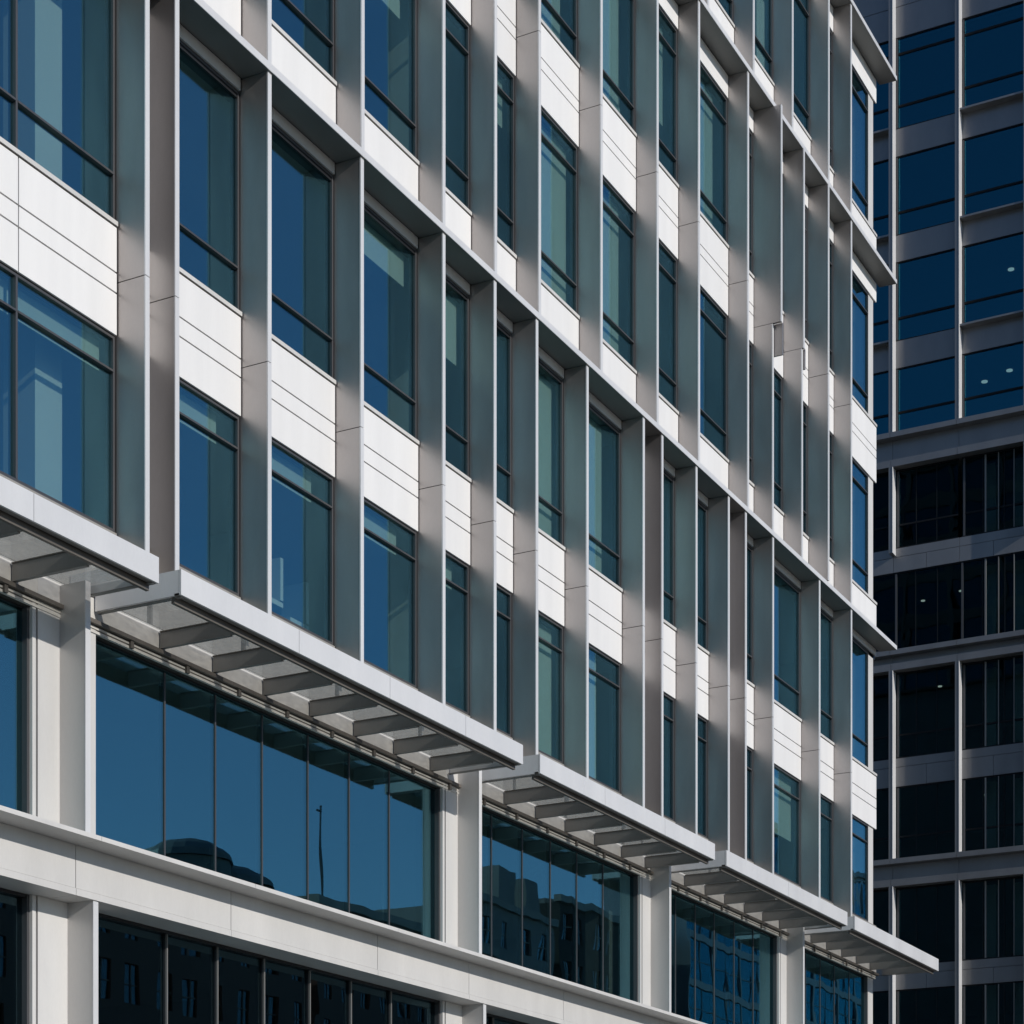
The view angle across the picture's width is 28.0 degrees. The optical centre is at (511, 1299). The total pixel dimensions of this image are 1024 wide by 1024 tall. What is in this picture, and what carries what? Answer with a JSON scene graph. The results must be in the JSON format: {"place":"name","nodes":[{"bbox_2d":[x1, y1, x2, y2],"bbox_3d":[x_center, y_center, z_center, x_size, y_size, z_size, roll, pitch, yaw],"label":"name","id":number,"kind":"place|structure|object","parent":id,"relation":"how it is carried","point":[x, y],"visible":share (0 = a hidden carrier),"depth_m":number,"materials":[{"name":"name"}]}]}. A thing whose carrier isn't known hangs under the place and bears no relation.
{"place":"outdoors","nodes":[
{"label":"outdoors","id":0,"kind":"place"},
{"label":"pavement","id":1,"kind":"structure","parent":0,"visible":0},
{"bbox_2d":[0,0,938,1023],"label":"office building","id":2,"kind":"structure","parent":1,"relation":"on","point":[490,382],"depth_m":32.78,"materials":[{"name":"metal"}]},
{"bbox_2d":[0,597,28,813],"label":"window","id":3,"kind":"structure","parent":2,"relation":"in","point":[22,612],"depth_m":23.71,"materials":[{"name":"black metal"}]},
{"bbox_2d":[0,888,28,1023],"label":"window","id":4,"kind":"structure","parent":2,"relation":"in","point":[14,906],"depth_m":23.60,"materials":[{"name":"glass"}]},
{"bbox_2d":[0,263,114,531],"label":"window","id":5,"kind":"structure","parent":2,"relation":"in","point":[18,306],"depth_m":24.23,"materials":[{"name":"black glass"}]},
{"bbox_2d":[0,0,114,218],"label":"window","id":6,"kind":"structure","parent":2,"relation":"in","point":[14,105],"depth_m":24.70,"materials":[{"name":"black metal"}]},
{"bbox_2d":[179,379,238,595],"bbox_3d":[-4.164,-10.573,26.548,0.212,2.385,1.885,0,0,28],"label":"window","id":7,"kind":"structure","parent":2,"relation":"in","point":[191,414],"depth_m":27.17,"materials":[{"name":"black metal"}]},
{"bbox_2d":[179,40,238,308],"bbox_3d":[-4.129,-14.630,26.529,0.132,2.940,1.885,0,0,28],"label":"window frame","id":8,"kind":"structure","parent":2,"relation":"in","point":[232,264],"depth_m":27.33,"materials":[{"name":"black metal"}]},
{"bbox_2d":[96,639,439,940],"bbox_3d":[-3.156,-6.673,28.450,0.150,2.685,8.380,0,0,28],"label":"window","id":9,"kind":"structure","parent":2,"relation":"in","point":[435,792],"depth_m":28.95,"materials":[{"name":"black glass"}]},
{"bbox_2d":[98,913,439,1023],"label":"window","id":10,"kind":"structure","parent":2,"relation":"in","point":[147,974],"depth_m":26.99,"materials":[{"name":"glass"}]},
{"bbox_2d":[272,557,282,609],"bbox_3d":[-3.547,-9.887,28.770,0.560,1.125,0.560,0,0,28],"label":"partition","id":11,"kind":"object","parent":2,"relation":"on","point":[277,583],"visible":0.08,"depth_m":28.87,"materials":[{"name":"glass"}]},
{"bbox_2d":[281,582,308,629],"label":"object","id":12,"kind":"object","parent":2,"relation":"on","point":[295,602],"visible":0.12,"depth_m":29.90,"materials":[{"name":"glass"}]},
{"bbox_2d":[272,439,332,644],"bbox_3d":[-3.157,-10.573,28.447,0.212,2.385,2.185,0,0,28],"label":"window","id":13,"kind":"structure","parent":2,"relation":"in","point":[286,474],"depth_m":29.10,"materials":[{"name":"black metal"}]},
{"bbox_2d":[272,122,332,377],"bbox_3d":[-3.121,-14.630,28.428,0.132,2.940,2.185,0,0,28],"label":"window","id":14,"kind":"structure","parent":2,"relation":"in","point":[327,336],"depth_m":29.35,"materials":[{"name":"black metal"}]},
{"bbox_2d":[279,0,333,78],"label":"window","id":15,"kind":"structure","parent":2,"relation":"in","point":[328,40],"depth_m":29.36,"materials":[{"name":"black metal"}]},
{"bbox_2d":[364,499,416,687],"bbox_3d":[-2.069,-10.573,30.496,0.212,2.385,2.225,0,0,28],"label":"window","id":16,"kind":"structure","parent":2,"relation":"in","point":[375,530],"depth_m":31.25,"materials":[{"name":"black metal"}]},
{"bbox_2d":[364,204,416,438],"bbox_3d":[-2.069,-14.630,30.496,0.212,2.940,2.225,0,0,28],"label":"window","id":17,"kind":"structure","parent":2,"relation":"in","point":[376,247],"depth_m":31.34,"materials":[{"name":"black metal"}]},
{"bbox_2d":[365,0,416,158],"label":"window","id":18,"kind":"structure","parent":2,"relation":"in","point":[394,5],"depth_m":31.41,"materials":[{"name":"black metal"}]},
{"bbox_2d":[445,552,468,714],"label":"window","id":19,"kind":"structure","parent":2,"relation":"in","point":[464,589],"depth_m":32.87,"materials":[{"name":"black metal"}]},
{"bbox_2d":[445,276,468,476],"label":"window","id":20,"kind":"structure","parent":2,"relation":"in","point":[450,303],"depth_m":32.86,"materials":[{"name":"black metal"}]},
{"bbox_2d":[445,0,468,208],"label":"window","id":21,"kind":"structure","parent":2,"relation":"in","point":[463,48],"depth_m":32.88,"materials":[{"name":"black metal"}]},
{"bbox_2d":[497,585,510,736],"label":"window","id":22,"kind":"structure","parent":2,"relation":"in","point":[506,616],"depth_m":34.17,"materials":[{"name":"black metal"}]},
{"bbox_2d":[497,322,510,506],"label":"window","id":23,"kind":"structure","parent":2,"relation":"in","point":[506,471],"depth_m":34.17,"materials":[{"name":"black metal"}]},
{"bbox_2d":[497,59,513,251],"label":"window","id":24,"kind":"structure","parent":2,"relation":"in","point":[508,98],"depth_m":34.24,"materials":[{"name":"black metal"}]},
{"bbox_2d":[486,1013,527,1023],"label":"window","id":25,"kind":"structure","parent":2,"relation":"in","point":[490,1018],"depth_m":33.94,"materials":[{"name":"metal"}]},
{"bbox_2d":[538,612,562,763],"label":"window","id":26,"kind":"structure","parent":2,"relation":"in","point":[545,646],"depth_m":35.78,"materials":[{"name":"teal glass"}]},
{"bbox_2d":[538,358,562,544],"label":"window","id":27,"kind":"structure","parent":2,"relation":"in","point":[545,508],"depth_m":35.78,"materials":[{"name":"teal glass"}]},
{"bbox_2d":[541,108,576,312],"bbox_3d":[0.540,-18.940,35.412,0.212,2.990,2.275,0,0,28],"label":"window","id":28,"kind":"structure","parent":2,"relation":"in","point":[554,164],"depth_m":36.05,"materials":[{"name":"teal glass"}]},
{"bbox_2d":[541,0,576,60],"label":"window","id":29,"kind":"structure","parent":2,"relation":"in","point":[550,9],"depth_m":36.09,"materials":[{"name":"teal glass"}]},
{"bbox_2d":[482,809,637,1001],"bbox_3d":[0.826,-6.673,35.953,0.150,2.685,6.350,0,0,28],"label":"window","id":30,"kind":"structure","parent":2,"relation":"in","point":[633,878],"depth_m":36.55,"materials":[{"name":"black metal"}]},
{"bbox_2d":[589,645,619,792],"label":"window","id":31,"kind":"structure","parent":2,"relation":"in","point":[593,674],"depth_m":37.49,"materials":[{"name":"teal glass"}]},
{"bbox_2d":[589,404,619,586],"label":"window","id":32,"kind":"structure","parent":2,"relation":"in","point":[595,544],"depth_m":37.56,"materials":[{"name":"teal glass"}]},
{"bbox_2d":[603,178,633,367],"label":"window","id":33,"kind":"structure","parent":2,"relation":"in","point":[611,222],"depth_m":38.13,"materials":[{"name":"teal glass"}]},
{"bbox_2d":[603,0,633,129],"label":"window","id":34,"kind":"structure","parent":2,"relation":"in","point":[611,90],"depth_m":38.21,"materials":[{"name":"teal glass"}]},
{"bbox_2d":[659,241,676,408],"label":"window","id":35,"kind":"structure","parent":2,"relation":"in","point":[672,277],"depth_m":40.29,"materials":[{"name":"black metal"}]},
{"bbox_2d":[659,7,676,181],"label":"window","id":36,"kind":"structure","parent":2,"relation":"in","point":[671,49],"depth_m":40.28,"materials":[{"name":"black metal"}]},
{"bbox_2d":[663,693,673,820],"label":"window","id":37,"kind":"structure","parent":2,"relation":"in","point":[670,718],"depth_m":40.17,"materials":[{"name":"black metal"}]},
{"bbox_2d":[663,469,673,625],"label":"window","id":38,"kind":"structure","parent":2,"relation":"in","point":[670,595],"depth_m":40.18,"materials":[{"name":"black metal"}]},
{"bbox_2d":[698,716,706,837],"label":"window","id":39,"kind":"structure","parent":2,"relation":"in","point":[703,739],"depth_m":41.66,"materials":[{"name":"black metal"}]},
{"bbox_2d":[698,500,706,649],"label":"window","id":40,"kind":"structure","parent":2,"relation":"in","point":[703,620],"depth_m":41.67,"materials":[{"name":"black metal"}]},
{"bbox_2d":[700,287,726,457],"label":"window","id":41,"kind":"structure","parent":2,"relation":"in","point":[722,333],"depth_m":42.59,"materials":[{"name":"black metal"}]},
{"bbox_2d":[700,63,726,241],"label":"window","id":42,"kind":"structure","parent":2,"relation":"in","point":[707,107],"depth_m":42.24,"materials":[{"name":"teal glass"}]},
{"bbox_2d":[671,892,776,1023],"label":"window","id":43,"kind":"structure","parent":2,"relation":"in","point":[773,940],"depth_m":42.25,"materials":[{"name":"black metal"}]},
{"bbox_2d":[726,0,732,21],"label":"window","id":44,"kind":"structure","parent":2,"relation":"in","point":[729,2],"depth_m":42.88,"materials":[{"name":"black glass"}]},
{"bbox_2d":[747,747,751,861],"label":"window","id":45,"kind":"structure","parent":2,"relation":"in","point":[749,752],"depth_m":43.89,"materials":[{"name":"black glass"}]},
{"bbox_2d":[747,544,751,682],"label":"window","id":46,"kind":"structure","parent":2,"relation":"in","point":[749,554],"depth_m":43.89,"materials":[{"name":"black glass"}]},
{"bbox_2d":[749,342,751,481],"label":"window","id":47,"kind":"structure","parent":2,"relation":"in","point":[750,346],"depth_m":43.87,"materials":[{"name":"black metal"}]},
{"bbox_2d":[749,131,751,272],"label":"window","id":48,"kind":"structure","parent":2,"relation":"in","point":[750,134],"depth_m":43.87,"materials":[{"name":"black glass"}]},
{"bbox_2d":[755,0,771,78],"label":"window","id":49,"kind":"structure","parent":2,"relation":"in","point":[767,55],"depth_m":44.93,"materials":[{"name":"black metal"}]},
{"bbox_2d":[774,370,781,510],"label":"window","id":50,"kind":"structure","parent":2,"relation":"in","point":[778,393],"depth_m":45.47,"materials":[{"name":"black metal"}]},
{"bbox_2d":[774,765,799,885],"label":"window","id":51,"kind":"structure","parent":2,"relation":"in","point":[783,796],"depth_m":46.29,"materials":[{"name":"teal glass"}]},
{"bbox_2d":[774,568,799,717],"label":"window","id":52,"kind":"structure","parent":2,"relation":"in","point":[796,690],"depth_m":46.48,"materials":[{"name":"black metal"}]},
{"bbox_2d":[794,0,808,133],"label":"window","id":53,"kind":"structure","parent":2,"relation":"in","point":[804,9],"depth_m":47.04,"materials":[{"name":"black metal"}]},
{"bbox_2d":[803,403,806,534],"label":"window","id":54,"kind":"structure","parent":2,"relation":"in","point":[804,406],"depth_m":46.89,"materials":[{"name":"black metal"}]},
{"bbox_2d":[805,208,806,338],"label":"window","id":55,"kind":"structure","parent":2,"relation":"in","point":[805,208],"depth_m":46.88,"materials":[{"name":"black metal"}]},
{"bbox_2d":[820,795,831,902],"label":"window","id":56,"kind":"structure","parent":2,"relation":"in","point":[829,804],"depth_m":48.45,"materials":[{"name":"black metal"}]},
{"bbox_2d":[820,608,831,740],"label":"window","id":57,"kind":"structure","parent":2,"relation":"in","point":[828,715],"depth_m":48.46,"materials":[{"name":"grey metal"}]},
{"bbox_2d":[829,432,831,558],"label":"window","id":58,"kind":"structure","parent":2,"relation":"in","point":[830,436],"depth_m":48.45,"materials":[{"name":"grey metal"}]},
{"bbox_2d":[829,241,831,369],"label":"window","id":59,"kind":"structure","parent":2,"relation":"in","point":[830,244],"depth_m":48.45,"materials":[{"name":"grey metal"}]},
{"bbox_2d":[830,31,831,167],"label":"window","id":60,"kind":"structure","parent":2,"relation":"in","point":[830,31],"depth_m":48.42,"materials":[{"name":"grey metal"}]},
{"bbox_2d":[805,951,866,1023],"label":"window","id":61,"kind":"structure","parent":2,"relation":"in","point":[863,979],"depth_m":48.87,"materials":[{"name":"grey metal"}]},
{"bbox_2d":[852,815,867,920],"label":"window","id":62,"kind":"structure","parent":2,"relation":"in","point":[864,840],"depth_m":50.83,"materials":[{"name":"grey metal"}]},
{"bbox_2d":[852,637,867,766],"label":"window","id":63,"kind":"structure","parent":2,"relation":"in","point":[864,742],"depth_m":50.83,"materials":[{"name":"grey metal"}]},
{"bbox_2d":[852,458,867,593],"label":"window","id":64,"kind":"structure","parent":2,"relation":"in","point":[864,571],"depth_m":50.83,"materials":[{"name":"grey metal"}]},
{"bbox_2d":[852,272,867,412],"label":"window","id":65,"kind":"structure","parent":2,"relation":"in","point":[863,308],"depth_m":50.81,"materials":[{"name":"grey metal"}]},
{"bbox_2d":[852,67,867,220],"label":"window","id":66,"kind":"structure","parent":2,"relation":"in","point":[863,105],"depth_m":50.81,"materials":[{"name":"grey metal"}]},
{"bbox_3d":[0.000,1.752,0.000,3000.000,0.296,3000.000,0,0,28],"label":"ground","id":67,"kind":"structure","parent":0,"visible":0},
{"bbox_2d":[796,0,1023,1023],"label":"glass tower","id":68,"kind":"structure","parent":67,"relation":"on","point":[948,486],"depth_m":77.19,"materials":[{"name":"metal"}]},
{"bbox_2d":[873,41,888,115],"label":"window","id":69,"kind":"structure","parent":68,"relation":"in","point":[887,42],"depth_m":77.52,"materials":[{"name":"black metal"}]},
{"bbox_2d":[873,159,888,221],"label":"window","id":70,"kind":"structure","parent":68,"relation":"in","point":[885,161],"depth_m":77.53,"materials":[{"name":"black metal"}]},
{"bbox_2d":[873,265,888,326],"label":"window","id":71,"kind":"structure","parent":68,"relation":"in","point":[886,321],"depth_m":77.52,"materials":[{"name":"black metal"}]},
{"bbox_2d":[873,371,888,419],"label":"window","id":72,"kind":"structure","parent":68,"relation":"in","point":[885,372],"depth_m":77.52,"materials":[{"name":"black metal"}]},
{"bbox_2d":[873,472,888,552],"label":"window","id":73,"kind":"structure","parent":68,"relation":"in","point":[882,474],"depth_m":77.54,"materials":[{"name":"black metal"}]},
{"bbox_2d":[873,675,888,761],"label":"window","id":74,"kind":"structure","parent":68,"relation":"in","point":[877,677],"depth_m":77.54,"materials":[{"name":"black metal"}]},
{"bbox_2d":[873,788,888,840],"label":"window","id":75,"kind":"structure","parent":68,"relation":"in","point":[878,839],"depth_m":77.52,"materials":[{"name":"black metal"}]},
{"bbox_2d":[873,889,888,892],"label":"window","id":76,"kind":"structure","parent":68,"relation":"in","point":[886,889],"depth_m":77.54,"materials":[{"name":"black metal"}]},
{"bbox_2d":[873,573,893,578],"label":"window","id":77,"kind":"structure","parent":68,"relation":"in","point":[887,575],"depth_m":77.48,"materials":[{"name":"black metal"}]},
{"bbox_2d":[896,21,954,129],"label":"window","id":78,"kind":"structure","parent":68,"relation":"in","point":[942,42],"depth_m":76.90,"materials":[{"name":"black metal"}]},
{"bbox_2d":[896,141,954,235],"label":"window","id":79,"kind":"structure","parent":68,"relation":"in","point":[898,212],"depth_m":76.97,"materials":[{"name":"black metal"}]},
{"bbox_2d":[896,248,954,341],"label":"window","id":80,"kind":"structure","parent":68,"relation":"in","point":[898,318],"depth_m":76.99,"materials":[{"name":"black metal"}]},
{"bbox_2d":[896,356,954,430],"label":"window","id":81,"kind":"structure","parent":68,"relation":"in","point":[898,413],"depth_m":76.97,"materials":[{"name":"black metal"}]},
{"bbox_2d":[896,665,954,758],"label":"window","id":82,"kind":"structure","parent":68,"relation":"in","point":[937,730],"depth_m":76.88,"materials":[{"name":"black metal"}]},
{"bbox_2d":[896,780,954,857],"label":"window","id":83,"kind":"structure","parent":68,"relation":"in","point":[898,788],"depth_m":76.88,"materials":[{"name":"black metal"}]},
{"bbox_2d":[896,883,954,962],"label":"window","id":84,"kind":"structure","parent":68,"relation":"in","point":[898,889],"depth_m":76.88,"materials":[{"name":"black metal"}]},
{"bbox_2d":[896,986,954,1023],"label":"window","id":85,"kind":"structure","parent":68,"relation":"in","point":[898,991],"depth_m":76.88,"materials":[{"name":"black metal"}]},
{"bbox_2d":[894,562,959,648],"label":"window","id":86,"kind":"structure","parent":68,"relation":"in","point":[957,563],"depth_m":76.96,"materials":[{"name":"black metal"}]},
{"bbox_2d":[896,459,958,548],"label":"window","id":87,"kind":"structure","parent":68,"relation":"in","point":[937,518],"depth_m":76.88,"materials":[{"name":"black metal"}]},
{"bbox_2d":[960,551,1023,638],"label":"window","id":88,"kind":"structure","parent":68,"relation":"in","point":[962,563],"depth_m":75.63,"materials":[{"name":"metal"}]},
{"bbox_2d":[962,446,1022,536],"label":"window","id":89,"kind":"structure","parent":68,"relation":"in","point":[964,459],"depth_m":75.63,"materials":[{"name":"metal"}]},
{"bbox_2d":[962,655,1022,749],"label":"window","id":90,"kind":"structure","parent":68,"relation":"in","point":[998,722],"depth_m":75.63,"materials":[{"name":"metal"}]},
{"bbox_2d":[962,772,1022,850],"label":"window","id":91,"kind":"structure","parent":68,"relation":"in","point":[998,826],"depth_m":75.65,"materials":[{"name":"metal"}]},
{"bbox_2d":[962,876,1022,960],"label":"window","id":92,"kind":"structure","parent":68,"relation":"in","point":[964,883],"depth_m":75.65,"materials":[{"name":"metal"}]},
{"bbox_2d":[962,981,1022,1023],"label":"window","id":93,"kind":"structure","parent":68,"relation":"in","point":[964,986],"depth_m":75.64,"materials":[{"name":"metal"}]},
{"bbox_2d":[963,1,1022,106],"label":"window","id":94,"kind":"structure","parent":68,"relation":"in","point":[1017,20],"depth_m":75.66,"materials":[{"name":"black metal"}]},
{"bbox_2d":[963,123,1022,214],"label":"window","id":95,"kind":"structure","parent":68,"relation":"in","point":[1019,125],"depth_m":75.71,"materials":[{"name":"black metal"}]},
{"bbox_2d":[963,232,1022,322],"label":"window","id":96,"kind":"structure","parent":68,"relation":"in","point":[1021,233],"depth_m":75.72,"materials":[{"name":"black metal"}]},
{"bbox_2d":[963,341,1022,416],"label":"window","id":97,"kind":"structure","parent":68,"relation":"in","point":[1018,343],"depth_m":75.71,"materials":[{"name":"black metal"}]}
]}

